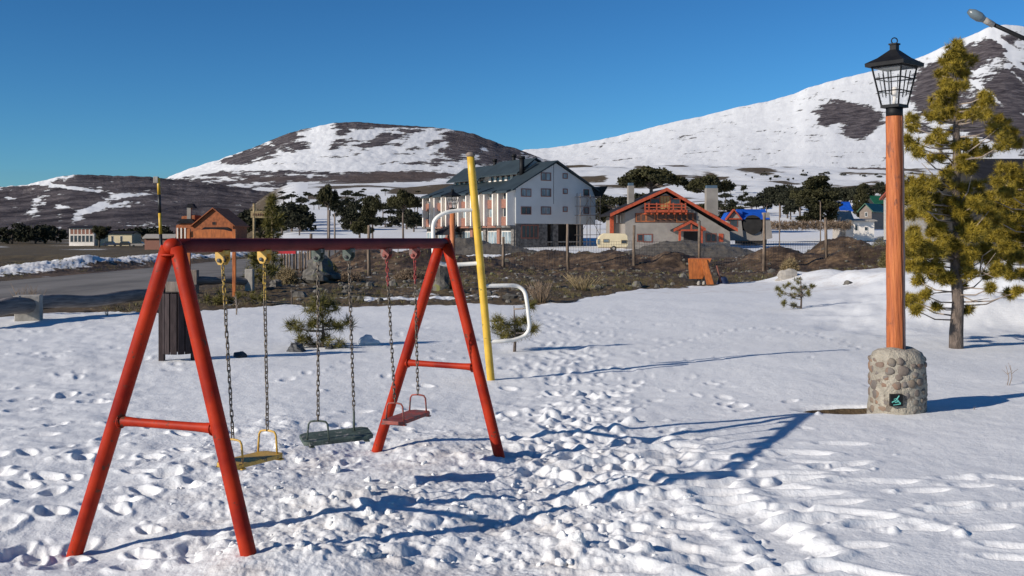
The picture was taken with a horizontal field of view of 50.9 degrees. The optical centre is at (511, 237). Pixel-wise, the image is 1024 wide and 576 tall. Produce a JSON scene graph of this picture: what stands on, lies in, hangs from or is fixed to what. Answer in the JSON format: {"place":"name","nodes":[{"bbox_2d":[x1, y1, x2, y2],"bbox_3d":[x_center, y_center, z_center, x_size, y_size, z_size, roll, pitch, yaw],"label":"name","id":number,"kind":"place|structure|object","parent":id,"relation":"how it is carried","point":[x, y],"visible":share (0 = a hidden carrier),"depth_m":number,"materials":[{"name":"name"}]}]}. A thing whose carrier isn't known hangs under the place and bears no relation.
{"place":"outdoors","nodes":[
{"label":"outdoors","id":0,"kind":"place"},
{"bbox_2d":[0,259,55,262],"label":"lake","id":1,"kind":"structure","parent":0,"point":[19,260],"depth_m":131.49,"materials":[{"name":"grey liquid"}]},
{"bbox_2d":[0,174,269,235],"bbox_3d":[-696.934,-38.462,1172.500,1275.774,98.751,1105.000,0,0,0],"label":"hill","id":2,"kind":"structure","parent":0,"point":[113,202],"depth_m":1172.11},
{"bbox_2d":[0,250,338,298],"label":"road","id":3,"kind":"structure","parent":0,"point":[98,283],"depth_m":43.94,"materials":[{"name":"asphalt"}]},
{"bbox_2d":[164,122,549,191],"bbox_3d":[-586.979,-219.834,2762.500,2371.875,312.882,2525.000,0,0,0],"label":"hill","id":4,"kind":"structure","parent":0,"point":[353,152],"depth_m":2562.21,"materials":[{"name":"snow"}]},
{"bbox_2d":[0,164,1023,575],"bbox_3d":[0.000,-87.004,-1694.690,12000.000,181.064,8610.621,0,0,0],"label":"ground","id":5,"kind":"structure","parent":0,"point":[752,426],"depth_m":9.88,"materials":[{"name":"snow"}]},
{"bbox_2d":[0,226,29,243],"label":"araucaria tree","id":6,"kind":"object","parent":5,"relation":"on","point":[4,234],"visible":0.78,"depth_m":354.73,"materials":[{"name":"green plant"}]},
{"bbox_2d":[9,285,46,295],"bbox_3d":[-10.976,1.430,24.525,0.818,0.814,0.714,0,0,14],"label":"dry bush","id":7,"kind":"object","parent":5,"relation":"on","point":[31,292],"visible":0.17,"depth_m":24.42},
{"bbox_2d":[14,224,55,243],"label":"araucaria tree","id":8,"kind":"object","parent":5,"relation":"on","point":[43,231],"visible":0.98,"depth_m":355.83,"materials":[{"name":"green plant"}]},
{"bbox_2d":[45,228,68,242],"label":"araucaria tree","id":9,"kind":"object","parent":5,"relation":"on","point":[62,235],"visible":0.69,"depth_m":384.38,"materials":[{"name":"green plant"}]},
{"bbox_2d":[0,289,146,320],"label":"log rail","id":10,"kind":"object","parent":5,"relation":"on","point":[25,307],"visible":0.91,"depth_m":23.02,"materials":[{"name":"grey wood"}]},
{"bbox_2d":[67,226,106,245],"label":"hostel","id":11,"kind":"structure","parent":5,"relation":"on","point":[81,236],"depth_m":319.98,"materials":[{"name":"paint"}]},
{"bbox_2d":[91,225,108,246],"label":"araucaria tree","id":12,"kind":"object","parent":5,"relation":"on","point":[101,232],"visible":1,"depth_m":289.14,"materials":[{"name":"green plant"}]},
{"bbox_2d":[97,231,142,245],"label":"annex","id":13,"kind":"object","parent":5,"relation":"on","point":[120,236],"visible":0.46,"depth_m":322.00,"materials":[{"name":"beige paint"}]},
{"bbox_2d":[153,177,162,246],"bbox_3d":[-16.429,-0.684,50.000,0.458,4.290,0.200,0,0,0],"label":"banded pole","id":14,"kind":"object","parent":5,"relation":"on","point":[156,180],"visible":0.91,"depth_m":49.93,"materials":[{"name":"yellow paint"}]},
{"bbox_2d":[142,234,175,249],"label":"shed","id":15,"kind":"structure","parent":5,"relation":"on","point":[151,241],"depth_m":240.00,"materials":[{"name":"red brick"}]},
{"bbox_2d":[146,226,173,233],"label":"araucaria tree","id":16,"kind":"object","parent":5,"relation":"on","point":[153,228],"visible":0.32,"depth_m":634.97,"materials":[{"name":"green plant"}]},
{"bbox_2d":[158,282,196,360],"bbox_3d":[-4.661,1.321,15.000,0.427,1.407,0.410,0,0,43],"label":"litter bin","id":17,"kind":"object","parent":5,"relation":"on","point":[173,337],"visible":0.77,"depth_m":14.84,"materials":[{"name":"brown wood"}]},
{"bbox_2d":[187,229,235,296],"bbox_3d":[-8.943,0.876,32.000,1.452,2.248,0.100,0,0,0],"label":"sign frame","id":18,"kind":"object","parent":5,"relation":"on","point":[212,233],"visible":0.56,"depth_m":32.00,"materials":[{"name":"orange wood"}]},
{"bbox_2d":[176,204,249,237],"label":"lodge","id":19,"kind":"structure","parent":5,"relation":"on","point":[220,219],"depth_m":190.30,"materials":[{"name":"orange wood"}]},
{"bbox_2d":[191,269,253,293],"bbox_3d":[-9.300,1.500,34.500,2.161,0.950,0.344,0,0,-33],"label":"log rail","id":20,"kind":"object","parent":5,"relation":"on","point":[247,281],"visible":0.71,"depth_m":34.49,"materials":[{"name":"grey wood"}]},
{"bbox_2d":[233,351,246,357],"bbox_3d":[-3.880,1.721,15.348,0.229,0.191,0.230,0,0,43],"label":"rock","id":21,"kind":"object","parent":5,"relation":"on","point":[241,354],"visible":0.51,"depth_m":15.30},
{"bbox_2d":[201,287,292,305],"bbox_3d":[-7.027,1.648,27.961,2.527,0.759,0.786,0,0,15],"label":"juniper","id":22,"kind":"object","parent":5,"relation":"on","point":[253,296],"visible":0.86,"depth_m":27.98,"materials":[{"name":"green plant"}]},
{"bbox_2d":[251,203,273,263],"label":"carved sign","id":23,"kind":"object","parent":5,"relation":"on","point":[254,214],"visible":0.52,"depth_m":69.93,"materials":[{"name":"wood"}]},
{"bbox_2d":[242,251,285,289],"bbox_3d":[-8.308,1.023,36.024,1.752,1.810,1.286,0,0,0],"label":"pine sapling","id":24,"kind":"object","parent":5,"relation":"on","point":[272,270],"visible":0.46,"depth_m":35.87,"materials":[{"name":"green plant"}]},
{"bbox_2d":[240,216,288,233],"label":"araucaria tree","id":25,"kind":"object","parent":5,"relation":"on","point":[248,220],"visible":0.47,"depth_m":259.26,"materials":[{"name":"green plant"}]},
{"bbox_2d":[258,193,286,263],"bbox_3d":[-13.278,-0.321,60.039,1.832,4.643,1.659,0,0,0],"label":"pine sapling","id":26,"kind":"object","parent":5,"relation":"on","point":[276,221],"visible":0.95,"depth_m":59.87,"materials":[{"name":"green plant"}]},
{"bbox_2d":[269,279,281,287],"bbox_3d":[-8.326,1.661,38.012,0.416,0.378,0.432,0,0,-38],"label":"rock","id":27,"kind":"object","parent":5,"relation":"on","point":[275,283],"visible":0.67,"depth_m":37.92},
{"bbox_2d":[276,207,290,235],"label":"araucaria tree","id":28,"kind":"object","parent":5,"relation":"on","point":[286,218],"visible":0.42,"depth_m":232.23,"materials":[{"name":"green plant"}]},
{"bbox_2d":[66,238,504,556],"bbox_3d":[-1.295,1.103,7.254,1.508,2.204,3.215,0,0,26],"label":"swing set frame","id":29,"kind":"object","parent":5,"relation":"on","point":[174,251],"visible":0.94,"depth_m":6.02,"materials":[{"name":"red paint"}]},
{"bbox_2d":[216,262,283,469],"bbox_3d":[-1.563,0.750,6.430,0.196,1.210,0.450,0,0,26],"label":"swing","id":30,"kind":"object","parent":29,"relation":"hanging from","point":[250,459],"visible":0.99,"depth_m":6.42,"materials":[{"name":"yellow paint"}]},
{"bbox_2d":[299,259,372,447],"bbox_3d":[-1.191,0.766,7.262,0.486,1.242,0.311,0,0,-29],"label":"swing","id":31,"kind":"object","parent":29,"relation":"hanging from","point":[326,437],"visible":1,"depth_m":7.20,"materials":[{"name":"green paint"}]},
{"bbox_2d":[381,257,430,425],"bbox_3d":[-0.785,0.756,8.015,0.196,1.222,0.480,0,0,23],"label":"swing","id":32,"kind":"object","parent":29,"relation":"hanging from","point":[403,418],"visible":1,"depth_m":7.92,"materials":[{"name":"red paint"}]},
{"bbox_2d":[272,266,298,284],"bbox_3d":[-8.785,1.525,41.996,1.176,0.972,1.221,0,0,-29],"label":"dry bush","id":33,"kind":"object","parent":5,"relation":"on","point":[287,274],"visible":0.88,"depth_m":41.77,"materials":[{"name":"plant"}]},
{"bbox_2d":[277,251,308,270],"bbox_3d":[-11.150,1.308,55.722,1.821,1.458,1.544,0,0,0],"label":"picket fence","id":34,"kind":"object","parent":5,"relation":"on","point":[294,253],"visible":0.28,"depth_m":55.68,"materials":[{"name":"wood"}]},
{"bbox_2d":[286,342,305,351],"bbox_3d":[-3.277,1.699,16.342,0.305,0.216,0.302,0,0,0],"label":"rock","id":35,"kind":"object","parent":5,"relation":"on","point":[295,347],"visible":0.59,"depth_m":16.26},
{"bbox_2d":[288,213,306,234],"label":"araucaria tree","id":36,"kind":"object","parent":5,"relation":"on","point":[296,221],"visible":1,"depth_m":226.44,"materials":[{"name":"green plant"}]},
{"bbox_2d":[282,203,315,231],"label":"araucaria tree","id":37,"kind":"object","parent":5,"relation":"on","point":[300,208],"visible":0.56,"depth_m":246.06,"materials":[{"name":"green plant"}]},
{"bbox_2d":[283,211,316,231],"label":"araucaria tree","id":38,"kind":"object","parent":5,"relation":"on","point":[310,228],"visible":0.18,"depth_m":251.51,"materials":[{"name":"green plant"}]},
{"bbox_2d":[279,293,359,348],"bbox_3d":[-3.038,1.382,16.860,1.332,1.147,0.772,0,0,0],"label":"pine sapling","id":39,"kind":"object","parent":5,"relation":"on","point":[324,311],"visible":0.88,"depth_m":16.88,"materials":[{"name":"green plant"}]},
{"bbox_2d":[300,255,340,283],"bbox_3d":[-7.477,1.370,41.976,1.542,1.449,1.594,0,0,40],"label":"boulder","id":40,"kind":"object","parent":5,"relation":"on","point":[328,274],"visible":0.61,"depth_m":41.72,"materials":[{"name":"stone"}]},
{"bbox_2d":[316,184,338,237],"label":"araucaria tree","id":41,"kind":"object","parent":5,"relation":"on","point":[327,195],"visible":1,"depth_m":109.58,"materials":[{"name":"green plant"}]},
{"bbox_2d":[329,198,346,212],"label":"araucaria tree","id":42,"kind":"object","parent":5,"relation":"on","point":[335,206],"visible":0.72,"depth_m":359.69,"materials":[{"name":"green plant"}]},
{"bbox_2d":[332,205,349,217],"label":"araucaria tree","id":43,"kind":"object","parent":5,"relation":"on","point":[340,210],"visible":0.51,"depth_m":294.39,"materials":[{"name":"green plant"}]},
{"bbox_2d":[335,269,365,281],"bbox_3d":[-6.786,1.633,44.024,1.705,0.732,1.801,0,0,-11],"label":"dry bush","id":44,"kind":"object","parent":5,"relation":"on","point":[355,276],"visible":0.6,"depth_m":43.74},
{"bbox_2d":[343,207,359,224],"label":"araucaria tree","id":45,"kind":"object","parent":5,"relation":"on","point":[351,216],"visible":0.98,"depth_m":255.34,"materials":[{"name":"green plant"}]},
{"bbox_2d":[348,200,361,211],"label":"araucaria tree","id":46,"kind":"object","parent":5,"relation":"on","point":[355,204],"visible":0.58,"depth_m":331.85,"materials":[{"name":"green plant"}]},
{"bbox_2d":[342,216,375,237],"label":"araucaria tree","id":47,"kind":"object","parent":5,"relation":"on","point":[360,226],"visible":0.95,"depth_m":167.83,"materials":[{"name":"green plant"}]},
{"bbox_2d":[29,425,698,566],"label":"snow clods","id":48,"kind":"object","parent":5,"relation":"on","point":[577,535],"visible":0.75,"depth_m":6.62,"materials":[{"name":"snow"}]},
{"bbox_2d":[358,334,379,344],"bbox_3d":[-2.328,1.722,17.374,0.314,0.316,0.348,0,0,-42],"label":"rock","id":49,"kind":"object","parent":5,"relation":"on","point":[366,339],"visible":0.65,"depth_m":17.30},
{"bbox_2d":[360,194,383,237],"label":"araucaria tree","id":50,"kind":"object","parent":5,"relation":"on","point":[371,207],"visible":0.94,"depth_m":179.17,"materials":[{"name":"green plant"}]},
{"bbox_2d":[374,216,401,226],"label":"araucaria tree","id":51,"kind":"object","parent":5,"relation":"on","point":[380,221],"visible":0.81,"depth_m":275.09,"materials":[{"name":"green plant"}]},
{"bbox_2d":[391,208,413,228],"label":"araucaria tree","id":52,"kind":"object","parent":5,"relation":"on","point":[398,213],"visible":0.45,"depth_m":261.66,"materials":[{"name":"green plant"}]},
{"bbox_2d":[386,189,419,237],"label":"araucaria tree","id":53,"kind":"object","parent":5,"relation":"on","point":[402,200],"visible":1,"depth_m":188.60,"materials":[{"name":"green plant"}]},
{"bbox_2d":[392,267,424,279],"bbox_3d":[-4.382,1.602,45.979,1.651,0.752,1.607,0,0,0],"label":"dry bush","id":54,"kind":"object","parent":5,"relation":"on","point":[408,273],"visible":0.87,"depth_m":45.73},
{"bbox_2d":[404,211,421,231],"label":"araucaria tree","id":55,"kind":"object","parent":5,"relation":"on","point":[414,219],"visible":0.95,"depth_m":247.50,"materials":[{"name":"green plant"}]},
{"bbox_2d":[433,265,448,290],"bbox_3d":[-2.360,1.422,36.008,0.567,1.208,0.578,0,0,0],"label":"rock","id":56,"kind":"object","parent":5,"relation":"on","point":[441,282],"visible":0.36,"depth_m":35.78,"materials":[{"name":"stone"}]},
{"bbox_2d":[2,244,884,311],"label":"dry grass","id":57,"kind":"structure","parent":5,"relation":"on","point":[461,275],"depth_m":41.16,"materials":[{"name":"plant"}]},
{"bbox_2d":[444,188,460,288],"bbox_3d":[-1.993,0.212,36.000,0.416,3.765,0.416,0,0,-42],"label":"lamp post","id":58,"kind":"object","parent":5,"relation":"on","point":[452,193],"visible":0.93,"depth_m":35.92,"materials":[{"name":"orange wood"}]},
{"bbox_2d":[431,152,530,380],"bbox_3d":[-0.372,0.498,13.109,1.236,3.081,0.153,0,0,-8],"label":"climbing pole","id":59,"kind":"object","parent":5,"relation":"on","point":[483,286],"visible":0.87,"depth_m":13.06,"materials":[{"name":"metal"}]},
{"bbox_2d":[421,154,607,247],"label":"hotel","id":60,"kind":"structure","parent":5,"relation":"on","point":[532,200],"depth_m":175.57,"materials":[{"name":"grey stone"}]},
{"bbox_2d":[488,231,496,243],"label":"window","id":61,"kind":"structure","parent":60,"relation":"in","point":[492,235],"depth_m":176.15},
{"bbox_2d":[502,231,510,243],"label":"window","id":62,"kind":"structure","parent":60,"relation":"in","point":[507,234],"depth_m":172.11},
{"bbox_2d":[521,188,530,196],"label":"window","id":63,"kind":"structure","parent":60,"relation":"in","point":[524,192],"depth_m":170.94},
{"bbox_2d":[521,206,530,214],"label":"window","id":64,"kind":"structure","parent":60,"relation":"in","point":[524,210],"depth_m":170.94,"materials":[{"name":"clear glass"}]},
{"bbox_2d":[521,225,538,238],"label":"window","id":65,"kind":"structure","parent":60,"relation":"in","point":[527,231],"depth_m":171.40,"materials":[{"name":"black glass"}]},
{"bbox_2d":[541,172,550,180],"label":"window","id":66,"kind":"structure","parent":60,"relation":"in","point":[545,176],"depth_m":172.91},
{"bbox_2d":[541,188,550,196],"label":"window","id":67,"kind":"structure","parent":60,"relation":"in","point":[544,192],"depth_m":172.91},
{"bbox_2d":[541,206,550,214],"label":"window","id":68,"kind":"structure","parent":60,"relation":"in","point":[544,210],"depth_m":172.91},
{"bbox_2d":[489,298,542,351],"bbox_3d":[0.038,1.426,16.503,0.941,1.105,0.684,0,0,0],"label":"pine sapling","id":69,"kind":"object","parent":5,"relation":"on","point":[514,331],"visible":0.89,"depth_m":16.47,"materials":[{"name":"green plant"}]},
{"bbox_2d":[525,279,556,302],"bbox_3d":[0.804,1.469,29.007,0.903,0.714,0.889,0,0,0],"label":"dry bush","id":70,"kind":"object","parent":5,"relation":"on","point":[540,299],"visible":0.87,"depth_m":28.95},
{"bbox_2d":[282,239,879,303],"bbox_3d":[6.279,0.999,50.079,42.125,1.823,43.615,0,0,0],"label":"rubble","id":71,"kind":"object","parent":5,"relation":"on","point":[508,297],"visible":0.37,"depth_m":40.03,"materials":[{"name":"stone"}]},
{"bbox_2d":[563,273,602,290],"bbox_3d":[2.359,1.508,36.061,1.326,0.673,1.455,0,0,-22],"label":"dry bush","id":72,"kind":"object","parent":5,"relation":"on","point":[578,284],"visible":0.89,"depth_m":35.91,"materials":[{"name":"plant"}]},
{"bbox_2d":[575,193,601,245],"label":"scaffold","id":73,"kind":"object","parent":5,"relation":"on","point":[590,206],"visible":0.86,"depth_m":175.78,"materials":[{"name":"grey metal"}]},
{"bbox_2d":[309,213,885,275],"bbox_3d":[6.342,0.488,55.597,33.041,3.509,7.818,0,0,-8],"label":"wire fence","id":74,"kind":"object","parent":5,"relation":"on","point":[633,253],"visible":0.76,"depth_m":57.84,"materials":[{"name":"metal"}]},
{"bbox_2d":[595,198,618,222],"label":"araucaria tree","id":75,"kind":"object","parent":5,"relation":"on","point":[602,205],"visible":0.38,"depth_m":259.32,"materials":[{"name":"green plant"}]},
{"bbox_2d":[596,233,627,249],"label":"caravan","id":76,"kind":"object","parent":5,"relation":"on","point":[603,240],"visible":0.83,"depth_m":139.95,"materials":[{"name":"beige paint"}]},
{"bbox_2d":[616,166,688,192],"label":"araucaria tree","id":77,"kind":"object","parent":5,"relation":"on","point":[650,178],"visible":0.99,"depth_m":226.94,"materials":[{"name":"green plant"}]},
{"bbox_2d":[599,183,737,248],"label":"chalet","id":78,"kind":"object","parent":5,"relation":"on","point":[666,214],"visible":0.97,"depth_m":165.40,"materials":[{"name":"paint"}]},
{"bbox_2d":[660,196,669,209],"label":"window","id":79,"kind":"structure","parent":78,"relation":"in","point":[663,199],"depth_m":165.28,"materials":[{"name":"yellow glass"}]},
{"bbox_2d":[706,233,716,241],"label":"window","id":80,"kind":"structure","parent":78,"relation":"in","point":[710,237],"depth_m":165.76,"materials":[{"name":"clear glass"}]},
{"bbox_2d":[688,258,720,284],"bbox_3d":[7.115,1.338,39.651,1.292,1.148,0.899,0,0,0],"label":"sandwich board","id":81,"kind":"object","parent":5,"relation":"on","point":[699,269],"visible":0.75,"depth_m":39.50,"materials":[{"name":"orange wood"}]},
{"bbox_2d":[683,174,735,192],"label":"araucaria tree","id":82,"kind":"object","parent":5,"relation":"on","point":[696,185],"visible":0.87,"depth_m":238.10,"materials":[{"name":"green plant"}]},
{"bbox_2d":[718,206,743,218],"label":"araucaria tree","id":83,"kind":"object","parent":5,"relation":"on","point":[720,214],"visible":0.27,"depth_m":258.43,"materials":[{"name":"green plant"}]},
{"bbox_2d":[724,199,737,208],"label":"araucaria tree","id":84,"kind":"object","parent":5,"relation":"on","point":[732,202],"visible":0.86,"depth_m":393.25,"materials":[{"name":"green plant"}]},
{"bbox_2d":[721,209,771,243],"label":"house","id":85,"kind":"structure","parent":5,"relation":"on","point":[748,223],"depth_m":179.70,"materials":[{"name":"paint"}]},
{"bbox_2d":[749,193,772,208],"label":"araucaria tree","id":86,"kind":"object","parent":5,"relation":"on","point":[757,197],"visible":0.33,"depth_m":389.34,"materials":[{"name":"green plant"}]},
{"bbox_2d":[757,195,775,211],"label":"araucaria tree","id":87,"kind":"object","parent":5,"relation":"on","point":[765,200],"visible":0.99,"depth_m":355.95,"materials":[{"name":"green plant"}]},
{"bbox_2d":[773,198,794,217],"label":"araucaria tree","id":88,"kind":"object","parent":5,"relation":"on","point":[781,202],"visible":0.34,"depth_m":347.33,"materials":[{"name":"green plant"}]},
{"bbox_2d":[775,269,796,280],"bbox_3d":[10.202,1.493,40.004,0.881,0.674,0.488,0,0,0],"label":"boulder","id":89,"kind":"object","parent":5,"relation":"on","point":[786,274],"visible":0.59,"depth_m":39.82,"materials":[{"name":"grey stone"}]},
{"bbox_2d":[778,256,800,271],"bbox_3d":[13.440,1.379,52.001,1.163,0.994,1.130,0,0,20],"label":"dry bush","id":90,"kind":"object","parent":5,"relation":"on","point":[789,265],"visible":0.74,"depth_m":51.89,"materials":[{"name":"plant"}]},
{"bbox_2d":[781,200,802,219],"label":"araucaria tree","id":91,"kind":"object","parent":5,"relation":"on","point":[791,208],"visible":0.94,"depth_m":337.88,"materials":[{"name":"green plant"}]},
{"bbox_2d":[774,276,816,308],"bbox_3d":[6.838,1.417,25.915,1.109,1.030,0.705,0,0,0],"label":"pine sapling","id":92,"kind":"object","parent":5,"relation":"on","point":[801,294],"visible":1,"depth_m":25.84,"materials":[{"name":"green plant"}]},
{"bbox_2d":[789,189,811,215],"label":"araucaria tree","id":93,"kind":"object","parent":5,"relation":"on","point":[793,194],"visible":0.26,"depth_m":299.82,"materials":[{"name":"green plant"}]},
{"bbox_2d":[770,219,851,231],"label":"hedge","id":94,"kind":"object","parent":5,"relation":"on","point":[803,225],"visible":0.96,"depth_m":194.91,"materials":[{"name":"plant"}]},
{"bbox_2d":[794,175,842,223],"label":"conifer tree","id":95,"kind":"object","parent":5,"relation":"on","point":[816,185],"visible":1,"depth_m":198.55,"materials":[{"name":"green plant"}]},
{"bbox_2d":[833,210,853,238],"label":"cabin","id":96,"kind":"object","parent":5,"relation":"on","point":[842,215],"visible":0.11,"depth_m":206.20,"materials":[{"name":"blue concrete"}]},
{"bbox_2d":[838,202,852,211],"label":"hut","id":97,"kind":"object","parent":5,"relation":"on","point":[846,206],"visible":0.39,"depth_m":260.91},
{"bbox_2d":[842,189,859,201],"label":"araucaria tree","id":98,"kind":"object","parent":5,"relation":"on","point":[852,192],"visible":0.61,"depth_m":627.29,"materials":[{"name":"green plant"}]},
{"bbox_2d":[843,219,876,240],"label":"shed","id":99,"kind":"structure","parent":5,"relation":"on","point":[862,229],"depth_m":200.00,"materials":[{"name":"grey concrete"}]},
{"bbox_2d":[851,183,869,217],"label":"conifer tree","id":100,"kind":"object","parent":5,"relation":"on","point":[863,196],"visible":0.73,"depth_m":239.33,"materials":[{"name":"green plant"}]},
{"bbox_2d":[857,203,883,228],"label":"house","id":101,"kind":"structure","parent":5,"relation":"on","point":[870,211],"depth_m":215.38,"materials":[{"name":"grey wood"}]},
{"bbox_2d":[868,196,883,206],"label":"house","id":102,"kind":"structure","parent":5,"relation":"on","point":[874,200],"depth_m":301.67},
{"bbox_2d":[877,250,885,267],"bbox_3d":[17.416,1.084,50.022,0.948,1.149,1.018,0,0,0],"label":"dry bush","id":103,"kind":"object","parent":5,"relation":"on","point":[882,261],"visible":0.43,"depth_m":49.95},
{"bbox_2d":[865,37,927,414],"bbox_3d":[3.856,0.049,10.757,0.591,4.103,0.578,0,0,-20],"label":"lamp post","id":104,"kind":"object","parent":5,"relation":"on","point":[897,378],"visible":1,"depth_m":10.68,"materials":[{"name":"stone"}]},
{"bbox_2d":[879,192,935,239],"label":"house","id":105,"kind":"structure","parent":5,"relation":"on","point":[907,222],"depth_m":130.00,"materials":[{"name":"grey concrete"}]},
{"bbox_2d":[903,36,1023,348],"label":"pine tree","id":106,"kind":"object","parent":5,"relation":"on","point":[921,202],"visible":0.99,"depth_m":16.78,"materials":[{"name":"green plant"}]},
{"bbox_2d":[931,159,1023,246],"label":"house","id":107,"kind":"structure","parent":5,"relation":"on","point":[986,170],"depth_m":50.69,"materials":[{"name":"grey"}]},
{"bbox_2d":[967,9,1023,40],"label":"street light","id":108,"kind":"object","parent":5,"relation":"on","point":[976,15],"visible":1,"depth_m":11.98,"materials":[{"name":"black metal"}]},
{"bbox_2d":[980,158,1023,282],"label":"pine tree","id":109,"kind":"object","parent":5,"relation":"on","point":[1008,239],"visible":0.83,"depth_m":18.74,"materials":[{"name":"green plant"}]},
{"bbox_2d":[0,0,1023,186],"label":"sky","id":110,"kind":"structure","parent":0,"point":[142,88],"materials":[{"name":"blue"}]},
{"bbox_2d":[522,25,1023,169],"bbox_3d":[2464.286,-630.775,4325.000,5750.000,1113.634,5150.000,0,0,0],"label":"mountain","id":111,"kind":"structure","parent":0,"point":[840,123],"depth_m":4332.10,"materials":[{"name":"snow"}]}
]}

